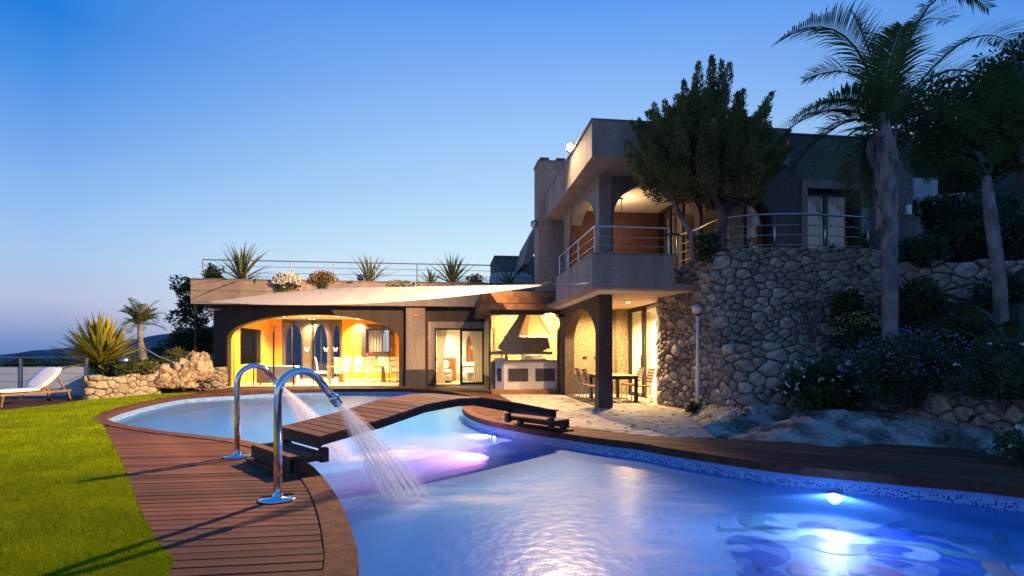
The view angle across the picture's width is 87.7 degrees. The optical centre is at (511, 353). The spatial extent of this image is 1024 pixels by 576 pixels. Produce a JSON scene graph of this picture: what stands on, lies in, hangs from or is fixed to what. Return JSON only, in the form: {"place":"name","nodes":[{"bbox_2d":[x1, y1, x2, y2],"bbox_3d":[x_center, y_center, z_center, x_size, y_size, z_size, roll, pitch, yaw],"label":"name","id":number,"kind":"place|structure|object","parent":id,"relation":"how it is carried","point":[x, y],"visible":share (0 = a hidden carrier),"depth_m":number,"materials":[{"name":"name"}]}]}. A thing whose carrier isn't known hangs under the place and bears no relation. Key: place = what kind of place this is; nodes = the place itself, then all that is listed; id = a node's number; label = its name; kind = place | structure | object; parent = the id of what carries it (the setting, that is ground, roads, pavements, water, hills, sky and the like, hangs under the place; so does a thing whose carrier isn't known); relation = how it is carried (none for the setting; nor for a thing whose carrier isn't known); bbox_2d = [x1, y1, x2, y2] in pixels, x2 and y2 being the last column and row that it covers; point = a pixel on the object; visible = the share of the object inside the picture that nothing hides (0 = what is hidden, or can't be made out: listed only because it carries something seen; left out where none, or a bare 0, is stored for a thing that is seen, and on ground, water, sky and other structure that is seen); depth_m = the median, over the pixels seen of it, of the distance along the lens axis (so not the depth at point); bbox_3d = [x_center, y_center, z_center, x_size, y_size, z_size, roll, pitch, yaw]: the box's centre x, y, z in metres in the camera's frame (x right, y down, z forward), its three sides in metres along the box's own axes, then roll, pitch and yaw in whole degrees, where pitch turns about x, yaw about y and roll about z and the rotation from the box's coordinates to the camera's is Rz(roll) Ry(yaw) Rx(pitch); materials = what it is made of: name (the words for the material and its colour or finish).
{"place":"outdoors","nodes":[
{"label":"outdoors","id":0,"kind":"place"},
{"bbox_2d":[0,392,193,575],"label":"lawn","id":1,"kind":"structure","parent":0,"point":[80,489],"depth_m":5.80,"materials":[{"name":"green plant"}]},
{"bbox_2d":[0,398,82,410],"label":"lounger platform","id":2,"kind":"structure","parent":1,"relation":"on","point":[14,403],"depth_m":15.29,"materials":[{"name":"brown wood"}]},
{"bbox_2d":[0,367,72,406],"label":"sun lounger","id":3,"kind":"object","parent":2,"relation":"on","point":[40,381],"visible":1,"depth_m":15.20,"materials":[{"name":"white fabric"}]},
{"bbox_2d":[0,357,88,398],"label":"glass fence","id":4,"kind":"object","parent":2,"relation":"on","point":[21,374],"visible":0.73,"depth_m":16.48,"materials":[{"name":"metal"}]},
{"bbox_2d":[0,348,339,375],"bbox_3d":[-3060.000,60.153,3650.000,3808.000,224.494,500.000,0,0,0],"label":"coastal hill","id":5,"kind":"structure","parent":0,"point":[44,353],"depth_m":3642.90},
{"bbox_2d":[121,319,367,353],"bbox_3d":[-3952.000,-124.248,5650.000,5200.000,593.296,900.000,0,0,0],"label":"hill","id":6,"kind":"structure","parent":0,"point":[155,339],"depth_m":5522.51,"materials":[{"name":"blue"}]},
{"bbox_2d":[256,366,298,383],"bbox_3d":[-10.468,0.960,23.867,1.700,0.820,0.512,0,0,-7],"label":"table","id":7,"kind":"object","parent":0,"point":[263,377],"visible":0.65,"depth_m":23.61,"materials":[{"name":"white paint"}]},
{"bbox_2d":[0,386,653,567],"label":"ground","id":8,"kind":"structure","parent":0,"point":[79,396],"depth_m":18.34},
{"bbox_2d":[81,373,160,399],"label":"planter wall","id":9,"kind":"structure","parent":8,"relation":"on","point":[94,387],"depth_m":16.98,"materials":[{"name":"stone"}]},
{"bbox_2d":[102,376,192,393],"bbox_3d":[-13.920,1.120,20.160,2.467,0.680,7.273,0,0,-18],"label":"planter bed","id":10,"kind":"object","parent":8,"relation":"on","point":[167,390],"visible":0.04,"depth_m":19.78,"materials":[{"name":"brown soil"}]},
{"bbox_2d":[46,311,156,379],"bbox_3d":[-13.762,-0.311,17.900,3.208,2.293,3.326,0,0,-34],"label":"dracaena","id":11,"kind":"object","parent":10,"relation":"on","point":[102,342],"visible":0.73,"depth_m":17.57,"materials":[{"name":"green plant"}]},
{"bbox_2d":[95,359,137,376],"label":"shrub","id":12,"kind":"object","parent":10,"relation":"on","point":[109,369],"visible":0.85,"depth_m":17.22,"materials":[{"name":"green plant"}]},
{"bbox_2d":[119,297,166,362],"bbox_3d":[-14.265,-0.460,20.600,1.670,3.331,2.084,0,0,-33],"label":"palm tree","id":13,"kind":"object","parent":10,"relation":"on","point":[139,314],"visible":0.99,"depth_m":20.38,"materials":[{"name":"green plant"}]},
{"bbox_2d":[127,361,160,374],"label":"shrub","id":14,"kind":"object","parent":10,"relation":"on","point":[142,369],"visible":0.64,"depth_m":18.26,"materials":[{"name":"green plant"}]},
{"bbox_2d":[131,355,175,365],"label":"shrub","id":15,"kind":"object","parent":10,"relation":"on","point":[160,362],"visible":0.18,"depth_m":19.45,"materials":[{"name":"green plant"}]},
{"bbox_2d":[147,343,180,360],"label":"shrub","id":16,"kind":"object","parent":10,"relation":"on","point":[158,352],"visible":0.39,"depth_m":22.74,"materials":[{"name":"green plant"}]},
{"bbox_2d":[162,346,188,363],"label":"shrub","id":17,"kind":"object","parent":10,"relation":"on","point":[177,353],"visible":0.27,"depth_m":21.42,"materials":[{"name":"green plant"}]},
{"bbox_2d":[146,350,213,388],"bbox_3d":[-12.099,0.546,19.222,1.555,1.348,2.486,0,0,44],"label":"boulder","id":18,"kind":"object","parent":10,"relation":"on","point":[192,369],"visible":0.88,"depth_m":19.09,"materials":[{"name":"stone"}]},
{"bbox_2d":[156,326,206,355],"bbox_3d":[-15.749,0.300,25.425,2.396,3.406,2.571,0,0,0],"label":"corner tree","id":19,"kind":"object","parent":8,"relation":"on","point":[178,330],"visible":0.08,"depth_m":25.17,"materials":[{"name":"green plant"}]},
{"bbox_2d":[163,274,212,359],"bbox_3d":[-14.216,-0.915,23.832,2.360,5.234,2.149,0,0,0],"label":"corner tree","id":20,"kind":"object","parent":8,"relation":"on","point":[204,338],"visible":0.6,"depth_m":23.49,"materials":[{"name":"green plant"}]},
{"bbox_2d":[192,367,227,390],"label":"stone pier","id":21,"kind":"structure","parent":8,"relation":"on","point":[219,379],"depth_m":21.08,"materials":[{"name":"beige stone"}]},
{"bbox_2d":[102,386,510,575],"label":"deck","id":22,"kind":"structure","parent":8,"relation":"on","point":[205,511],"depth_m":4.89,"materials":[{"name":"brown wood"}]},
{"bbox_2d":[223,363,286,458],"bbox_3d":[-3.202,0.971,7.802,0.642,1.674,1.886,0,0,45],"label":"water spout","id":23,"kind":"object","parent":22,"relation":"on","point":[237,454],"visible":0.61,"depth_m":7.23,"materials":[{"name":"silver metal"}]},
{"bbox_2d":[257,367,342,503],"bbox_3d":[-1.718,0.971,5.676,0.642,1.674,1.886,0,0,45],"label":"water spout","id":24,"kind":"object","parent":22,"relation":"on","point":[278,495],"visible":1,"depth_m":5.11,"materials":[{"name":"silver metal"}]},
{"bbox_2d":[189,118,914,407],"bbox_3d":[-2.307,-2.735,22.468,23.147,8.270,20.835,0,0,-7],"label":"villa","id":25,"kind":"object","parent":8,"relation":"on","point":[591,202],"visible":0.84,"depth_m":18.37,"materials":[{"name":"paint"}]},
{"bbox_2d":[201,262,225,278],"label":"shrub","id":26,"kind":"object","parent":25,"relation":"on","point":[209,271],"visible":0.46,"depth_m":22.23,"materials":[{"name":"green plant"}]},
{"bbox_2d":[198,242,271,286],"bbox_3d":[-11.351,-3.654,22.262,3.476,2.224,3.578,0,0,0],"label":"yucca","id":27,"kind":"object","parent":25,"relation":"on","point":[242,271],"visible":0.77,"depth_m":21.96,"materials":[{"name":"green plant"}]},
{"bbox_2d":[269,271,303,291],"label":"shrub","id":28,"kind":"object","parent":25,"relation":"on","point":[285,276],"visible":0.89,"depth_m":21.89,"materials":[{"name":"white plant"}]},
{"bbox_2d":[307,270,338,288],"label":"shrub","id":29,"kind":"object","parent":25,"relation":"on","point":[324,277],"visible":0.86,"depth_m":22.12,"materials":[{"name":"green plant"}]},
{"bbox_2d":[334,357,345,382],"bbox_3d":[-8.024,0.768,24.901,0.460,1.199,0.620,0,0,-7],"label":"dining chair","id":30,"kind":"object","parent":25,"relation":"on","point":[338,365],"visible":1,"depth_m":24.68,"materials":[{"name":"white fabric"}]},
{"bbox_2d":[352,357,362,380],"bbox_3d":[-7.832,0.768,27.080,0.460,1.199,0.620,0,0,-7],"label":"dining chair","id":31,"kind":"object","parent":25,"relation":"on","point":[358,361],"visible":0.98,"depth_m":27.24,"materials":[{"name":"white fabric"}]},
{"bbox_2d":[326,366,396,381],"bbox_3d":[-7.302,0.990,26.015,3.200,0.760,1.100,0,0,-7],"label":"dining table","id":32,"kind":"object","parent":25,"relation":"on","point":[341,377],"visible":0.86,"depth_m":25.69,"materials":[{"name":"brown wood"}]},
{"bbox_2d":[338,254,394,280],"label":"yucca","id":33,"kind":"object","parent":25,"relation":"on","point":[368,276],"visible":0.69,"depth_m":22.69,"materials":[{"name":"green plant"}]},
{"bbox_2d":[364,357,374,382],"bbox_3d":[-6.684,0.768,25.062,0.460,1.199,0.620,0,0,-7],"label":"dining chair","id":34,"kind":"object","parent":25,"relation":"on","point":[368,365],"visible":1,"depth_m":24.84,"materials":[{"name":"white fabric"}]},
{"bbox_2d":[368,330,384,351],"bbox_3d":[-7.513,-0.675,29.596,0.920,1.350,0.089,0,0,-7],"label":"curtain","id":35,"kind":"object","parent":25,"relation":"hanging from","point":[374,340],"visible":0.96,"depth_m":29.58,"materials":[{"name":"fabric"}]},
{"bbox_2d":[191,280,589,304],"bbox_3d":[-4.683,-2.248,18.632,17.377,1.228,3.763,0,0,31],"label":"shade sail","id":36,"kind":"object","parent":25,"relation":"attached to","point":[337,296],"visible":0.92,"depth_m":19.78,"materials":[{"name":"fabric"}]},
{"bbox_2d":[383,357,398,382],"bbox_3d":[-5.755,0.768,25.341,0.460,1.199,0.620,0,0,33],"label":"dining chair","id":37,"kind":"object","parent":25,"relation":"on","point":[386,364],"visible":0.96,"depth_m":25.18,"materials":[{"name":"white fabric"}]},
{"bbox_2d":[437,330,446,383],"bbox_3d":[-3.108,0.145,23.709,0.470,2.390,0.089,0,0,-7],"label":"curtain","id":38,"kind":"object","parent":25,"relation":"hanging from","point":[441,337],"visible":0.97,"depth_m":23.70,"materials":[{"name":"fabric"}]},
{"bbox_2d":[425,251,474,283],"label":"yucca","id":39,"kind":"object","parent":25,"relation":"on","point":[451,267],"visible":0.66,"depth_m":23.02,"materials":[{"name":"green plant"}]},
{"bbox_2d":[466,335,473,361],"bbox_3d":[-1.959,0.136,27.914,0.880,2.468,0.098,0,0,-7],"label":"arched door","id":40,"kind":"structure","parent":25,"relation":"in","point":[469,349],"depth_m":27.86,"materials":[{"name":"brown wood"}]},
{"bbox_2d":[460,329,483,383],"bbox_3d":[-1.748,0.135,23.444,1.075,2.430,0.050,0,0,-7],"label":"sliding door","id":41,"kind":"structure","parent":25,"relation":"in","point":[461,330],"depth_m":23.42,"materials":[{"name":"black metal"}]},
{"bbox_2d":[469,331,481,381],"bbox_3d":[-1.633,0.145,23.886,0.640,2.390,0.089,0,0,-7],"label":"curtain","id":42,"kind":"object","parent":25,"relation":"hanging from","point":[476,338],"visible":0.81,"depth_m":23.89,"materials":[{"name":"fabric"}]},
{"bbox_2d":[489,272,533,290],"bbox_3d":[-0.014,-3.175,24.875,2.100,1.350,1.000,0,0,-7],"label":"rooftop sofa","id":43,"kind":"object","parent":25,"relation":"on","point":[525,281],"visible":0.23,"depth_m":25.04,"materials":[{"name":"fabric"}]},
{"bbox_2d":[522,354,545,359],"bbox_3d":[0.770,0.118,19.178,0.840,0.220,0.500,0,0,-7],"label":"grill","id":44,"kind":"object","parent":25,"relation":"on","point":[534,356],"visible":0.94,"depth_m":19.00,"materials":[{"name":"metal"}]},
{"bbox_2d":[629,307,643,396],"bbox_3d":[4.116,-0.050,17.702,0.090,2.860,1.270,0,0,-7],"label":"kitchen door","id":45,"kind":"structure","parent":25,"relation":"in","point":[641,394],"depth_m":17.42,"materials":[{"name":"white"}]},
{"bbox_2d":[647,312,650,394],"bbox_3d":[4.414,0.000,17.601,0.089,2.700,0.800,0,0,-7],"label":"curtain","id":46,"kind":"object","parent":25,"relation":"hanging from","point":[648,343],"visible":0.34,"depth_m":17.27,"materials":[{"name":"fabric"}]},
{"bbox_2d":[658,200,684,264],"bbox_3d":[4.901,-3.090,15.817,0.060,2.820,2.720,0,0,-7],"label":"loggia door","id":47,"kind":"structure","parent":25,"relation":"in","point":[671,207],"depth_m":16.25,"materials":[{"name":"brown"}]},
{"bbox_2d":[634,180,715,263],"bbox_3d":[3.830,-3.175,12.582,1.990,2.126,0.533,0,0,4],"label":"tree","id":48,"kind":"object","parent":25,"relation":"on","point":[685,224],"visible":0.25,"depth_m":12.47,"materials":[{"name":"plant"}]},
{"bbox_2d":[667,208,685,266],"bbox_3d":[5.036,-3.000,16.367,0.089,2.600,1.300,0,0,-7],"label":"curtain","id":49,"kind":"object","parent":25,"relation":"hanging from","point":[676,225],"visible":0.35,"depth_m":16.35,"materials":[{"name":"fabric"}]},
{"bbox_2d":[728,206,756,249],"bbox_3d":[5.879,-2.725,13.748,0.950,2.150,0.089,0,0,-7],"label":"curtain","id":50,"kind":"object","parent":25,"relation":"hanging from","point":[739,231],"visible":0.32,"depth_m":13.76,"materials":[{"name":"fabric"}]},
{"bbox_2d":[730,200,766,246],"bbox_3d":[5.882,-2.769,13.472,1.150,2.278,0.070,0,0,-7],"label":"arched window","id":51,"kind":"structure","parent":25,"relation":"in","point":[764,228],"depth_m":13.50,"materials":[{"name":"brown"}]},
{"bbox_2d":[808,196,818,248],"bbox_3d":[7.746,-2.875,13.922,0.580,2.450,0.089,0,0,-7],"label":"curtain","id":52,"kind":"object","parent":25,"relation":"hanging from","point":[813,204],"visible":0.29,"depth_m":13.92,"materials":[{"name":"fabric"}]},
{"bbox_2d":[808,191,853,248],"bbox_3d":[8.110,-2.890,13.744,1.460,2.520,0.060,0,0,-7],"label":"wing window","id":53,"kind":"structure","parent":25,"relation":"in","point":[825,195],"depth_m":13.73,"materials":[{"name":"brown"}]},
{"bbox_2d":[822,197,842,247],"bbox_3d":[8.422,-2.875,14.003,0.580,2.450,0.089,0,0,-7],"label":"curtain","id":54,"kind":"object","parent":25,"relation":"hanging from","point":[835,206],"visible":0.32,"depth_m":14.00,"materials":[{"name":"fabric"}]},
{"bbox_2d":[685,401,701,414],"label":"shrub","id":55,"kind":"object","parent":8,"relation":"on","point":[693,407],"visible":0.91,"depth_m":12.26,"materials":[{"name":"green plant"}]},
{"bbox_2d":[500,411,1023,483],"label":"deck","id":56,"kind":"structure","parent":8,"relation":"on","point":[946,461],"depth_m":7.33,"materials":[{"name":"brown wood"}]},
{"bbox_2d":[709,341,822,412],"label":"tier wall","id":57,"kind":"structure","parent":8,"relation":"on","point":[741,376],"depth_m":11.00,"materials":[{"name":"stone"}]},
{"bbox_2d":[779,278,839,342],"bbox_3d":[6.322,-0.862,11.408,1.175,1.542,1.722,0,0,35],"label":"bare shrub","id":58,"kind":"object","parent":57,"relation":"on","point":[813,340],"visible":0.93,"depth_m":11.37,"materials":[{"name":"brown plant"}]},
{"bbox_2d":[655,246,881,408],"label":"retaining wall","id":59,"kind":"structure","parent":8,"relation":"on","point":[745,296],"depth_m":11.88,"materials":[{"name":"stone"}]},
{"bbox_2d":[676,213,868,265],"bbox_3d":[5.899,-2.693,12.454,4.263,0.866,1.556,0,0,27],"label":"railing","id":60,"kind":"object","parent":59,"relation":"on","point":[775,214],"depth_m":11.95,"materials":[{"name":"metal"}]},
{"bbox_2d":[689,402,1023,462],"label":"rock outcrop","id":61,"kind":"object","parent":8,"relation":"on","point":[861,426],"visible":0.88,"depth_m":8.85,"materials":[{"name":"grey stone"}]},
{"bbox_2d":[776,357,870,411],"bbox_3d":[6.026,0.647,10.301,1.960,1.216,1.119,0,0,0],"label":"flowering shrub","id":62,"kind":"object","parent":61,"relation":"on","point":[821,385],"visible":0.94,"depth_m":10.09,"materials":[{"name":"green plant"}]},
{"bbox_2d":[846,386,1023,436],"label":"garden wall","id":63,"kind":"structure","parent":8,"relation":"on","point":[988,414],"depth_m":8.62,"materials":[{"name":"stone"}]},
{"bbox_2d":[985,425,1023,467],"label":"shrub","id":64,"kind":"object","parent":8,"relation":"on","point":[1007,443],"visible":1,"depth_m":6.67,"materials":[{"name":"green plant"}]},
{"bbox_2d":[436,358,455,381],"bbox_3d":[-3.452,0.800,26.039,1.450,1.150,1.970,0,0,-7],"label":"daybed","id":65,"kind":"object","parent":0,"point":[449,369],"visible":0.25,"depth_m":26.54,"materials":[{"name":"white fabric"}]},
{"bbox_2d":[0,0,1023,354],"label":"sky","id":66,"kind":"structure","parent":0,"point":[140,140],"materials":[{"name":"blue"}]},
{"bbox_2d":[116,395,1023,575],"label":"pool water","id":67,"kind":"structure","parent":0,"point":[451,491],"depth_m":5.47,"materials":[{"name":"blue liquid"}]},
{"bbox_2d":[449,386,714,437],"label":"paving","id":68,"kind":"structure","parent":0,"point":[642,416],"depth_m":12.20,"materials":[{"name":"beige stone"}]},
{"bbox_2d":[589,373,638,401],"bbox_3d":[3.044,1.015,16.178,1.000,0.770,1.800,0,0,-7],"label":"porch table","id":69,"kind":"object","parent":68,"relation":"on","point":[617,376],"visible":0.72,"depth_m":15.39,"materials":[{"name":"brown wood"}]},
{"bbox_2d":[631,368,655,400],"bbox_3d":[3.877,0.912,15.774,0.598,0.974,0.466,0,0,-7],"label":"porch chair","id":70,"kind":"object","parent":68,"relation":"on","point":[649,376],"visible":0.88,"depth_m":15.78,"materials":[{"name":"brown wood"}]},
{"bbox_2d":[691,302,702,403],"bbox_3d":[4.462,0.055,12.750,0.350,2.590,0.295,0,0,0],"label":"lamp post","id":71,"kind":"object","parent":68,"relation":"on","point":[697,308],"visible":0.95,"depth_m":12.72,"materials":[{"name":"grey metal"}]},
{"bbox_2d":[845,167,1023,399],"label":"planted slope","id":72,"kind":"structure","parent":0,"point":[1008,183],"depth_m":12.15,"materials":[{"name":"green plant"}]},
{"bbox_2d":[829,287,876,327],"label":"shrub","id":73,"kind":"object","parent":72,"relation":"on","point":[851,302],"visible":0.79,"depth_m":11.35,"materials":[{"name":"green plant"}]},
{"bbox_2d":[827,311,881,353],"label":"flowering shrub","id":74,"kind":"object","parent":72,"relation":"on","point":[858,329],"visible":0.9,"depth_m":11.12,"materials":[{"name":"green plant"}]},
{"bbox_2d":[754,0,1023,380],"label":"palm tree","id":75,"kind":"object","parent":72,"relation":"on","point":[883,83],"visible":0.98,"depth_m":10.66,"materials":[{"name":"green plant"}]},
{"bbox_2d":[838,325,984,408],"bbox_3d":[7.019,0.233,9.289,2.515,1.479,1.751,0,0,0],"label":"flowering shrub","id":76,"kind":"object","parent":72,"relation":"on","point":[884,364],"visible":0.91,"depth_m":9.14,"materials":[{"name":"green plant"}]},
{"bbox_2d":[913,178,937,198],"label":"garden wall","id":77,"kind":"structure","parent":72,"relation":"on","point":[920,188],"depth_m":15.38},
{"bbox_2d":[898,276,953,325],"bbox_3d":[8.841,-1.142,11.631,1.188,1.118,1.182,0,0,-35],"label":"shrub","id":78,"kind":"object","parent":72,"relation":"on","point":[922,299],"visible":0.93,"depth_m":11.39,"materials":[{"name":"green plant"}]},
{"bbox_2d":[898,260,961,262],"bbox_3d":[8.443,-2.200,12.990,7.492,0.001,1.609,0,0,-6],"label":"terrace bed","id":79,"kind":"object","parent":72,"relation":"on","point":[919,260],"depth_m":12.67,"materials":[{"name":"grey stone"}]},
{"bbox_2d":[686,230,729,262],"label":"shrub","id":80,"kind":"object","parent":79,"relation":"on","point":[708,246],"visible":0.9,"depth_m":12.23,"materials":[{"name":"green plant"}]},
{"bbox_2d":[623,54,793,251],"bbox_3d":[4.400,-4.425,11.860,3.816,4.650,2.660,0,0,0],"label":"juniper tree","id":81,"kind":"object","parent":79,"relation":"on","point":[690,152],"visible":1,"depth_m":11.41,"materials":[{"name":"green plant"}]},
{"bbox_2d":[838,223,901,256],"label":"terrace plant","id":82,"kind":"object","parent":79,"relation":"on","point":[863,243],"visible":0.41,"depth_m":12.20,"materials":[{"name":"green plant"}]},
{"bbox_2d":[898,232,951,269],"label":"shrub","id":83,"kind":"object","parent":79,"relation":"on","point":[925,250],"visible":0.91,"depth_m":12.53,"materials":[{"name":"green plant"}]},
{"bbox_2d":[921,218,986,257],"bbox_3d":[11.336,-2.939,13.628,1.522,1.078,1.185,0,0,0],"label":"shrub","id":84,"kind":"object","parent":79,"relation":"on","point":[960,234],"visible":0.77,"depth_m":13.40,"materials":[{"name":"green plant"}]},
{"bbox_2d":[856,69,1006,177],"bbox_3d":[15.324,-7.206,19.085,5.434,4.924,4.816,0,0,0],"label":"hill tree","id":85,"kind":"object","parent":72,"relation":"on","point":[936,118],"visible":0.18,"depth_m":17.97,"materials":[{"name":"green plant"}]},
{"bbox_2d":[913,192,964,257],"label":"garden wall","id":86,"kind":"structure","parent":72,"relation":"on","point":[918,228],"depth_m":14.18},
{"bbox_2d":[910,321,970,357],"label":"shrub","id":87,"kind":"object","parent":72,"relation":"on","point":[936,327],"visible":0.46,"depth_m":10.22,"materials":[{"name":"green plant"}]},
{"bbox_2d":[913,192,972,230],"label":"shrub","id":88,"kind":"object","parent":72,"relation":"on","point":[943,207],"visible":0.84,"depth_m":13.95,"materials":[{"name":"green plant"}]},
{"bbox_2d":[913,155,984,199],"bbox_3d":[12.974,-5.180,16.005,2.037,1.536,1.604,0,0,0],"label":"shrub","id":89,"kind":"object","parent":72,"relation":"on","point":[957,181],"visible":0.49,"depth_m":15.70,"materials":[{"name":"green plant"}]},
{"bbox_2d":[898,259,1023,326],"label":"garden wall","id":90,"kind":"structure","parent":72,"relation":"on","point":[955,279],"depth_m":12.40,"materials":[{"name":"stone"}]},
{"bbox_2d":[907,304,1023,350],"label":"strelitzia","id":91,"kind":"object","parent":72,"relation":"on","point":[1011,329],"visible":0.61,"depth_m":9.07,"materials":[{"name":"green plant"}]},
{"bbox_2d":[930,310,1006,353],"bbox_3d":[8.857,-0.413,10.376,1.177,0.943,1.073,0,0,17],"label":"shrub","id":92,"kind":"object","parent":72,"relation":"on","point":[977,328],"visible":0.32,"depth_m":10.14,"materials":[{"name":"green plant"}]},
{"bbox_2d":[920,95,1023,193],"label":"hill tree","id":93,"kind":"object","parent":72,"relation":"on","point":[1004,166],"visible":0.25,"depth_m":17.55,"materials":[{"name":"green plant"}]},
{"bbox_2d":[933,139,1023,344],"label":"palm tree","id":94,"kind":"object","parent":72,"relation":"on","point":[999,153],"visible":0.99,"depth_m":10.13,"materials":[{"name":"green plant"}]},
{"bbox_2d":[938,334,1023,413],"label":"flowering shrub","id":95,"kind":"object","parent":72,"relation":"on","point":[1005,372],"visible":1,"depth_m":7.94,"materials":[{"name":"green plant"}]},
{"bbox_2d":[950,184,1023,245],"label":"shrub","id":96,"kind":"object","parent":72,"relation":"on","point":[1004,200],"visible":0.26,"depth_m":14.10,"materials":[{"name":"green plant"}]},
{"bbox_2d":[955,43,1023,195],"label":"hill tree","id":97,"kind":"object","parent":72,"relation":"on","point":[1019,190],"visible":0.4,"depth_m":16.89,"materials":[{"name":"green plant"}]},
{"bbox_2d":[957,270,1023,313],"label":"shrub","id":98,"kind":"object","parent":72,"relation":"on","point":[1015,285],"visible":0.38,"depth_m":11.24,"materials":[{"name":"green plant"}]},
{"bbox_2d":[971,204,1023,260],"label":"shrub","id":99,"kind":"object","parent":72,"relation":"on","point":[1012,233],"visible":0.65,"depth_m":12.93,"materials":[{"name":"green plant"}]},
{"bbox_2d":[971,33,1023,80],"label":"hill tree","id":100,"kind":"object","parent":72,"relation":"on","point":[1012,52],"visible":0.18,"depth_m":21.83,"materials":[{"name":"green plant"}]},
{"bbox_3d":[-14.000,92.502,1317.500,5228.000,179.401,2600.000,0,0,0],"label":"hillside","id":101,"kind":"structure","parent":0,"visible":0},
{"bbox_2d":[0,352,49,381],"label":"valley tree","id":102,"kind":"object","parent":101,"relation":"on","point":[14,363],"visible":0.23,"depth_m":44.59,"materials":[{"name":"green plant"}]},
{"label":"pool floor","id":103,"kind":"structure","parent":0,"visible":0},
{"bbox_2d":[109,392,1023,511],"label":"pool wall","id":104,"kind":"structure","parent":103,"relation":"on","point":[957,497],"depth_m":7.08,"materials":[{"name":"tile"}]},
{"bbox_2d":[93,388,1023,575],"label":"pool coping","id":105,"kind":"object","parent":104,"relation":"on","point":[340,550],"visible":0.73,"depth_m":6.44,"materials":[{"name":"brown wood"}]},
{"bbox_2d":[246,393,573,477],"bbox_3d":[-1.172,1.025,8.268,5.120,0.740,1.340,0,0,-45],"label":"footbridge","id":106,"kind":"object","parent":105,"relation":"on","point":[318,432],"visible":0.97,"depth_m":7.17,"materials":[{"name":"brown wood"}]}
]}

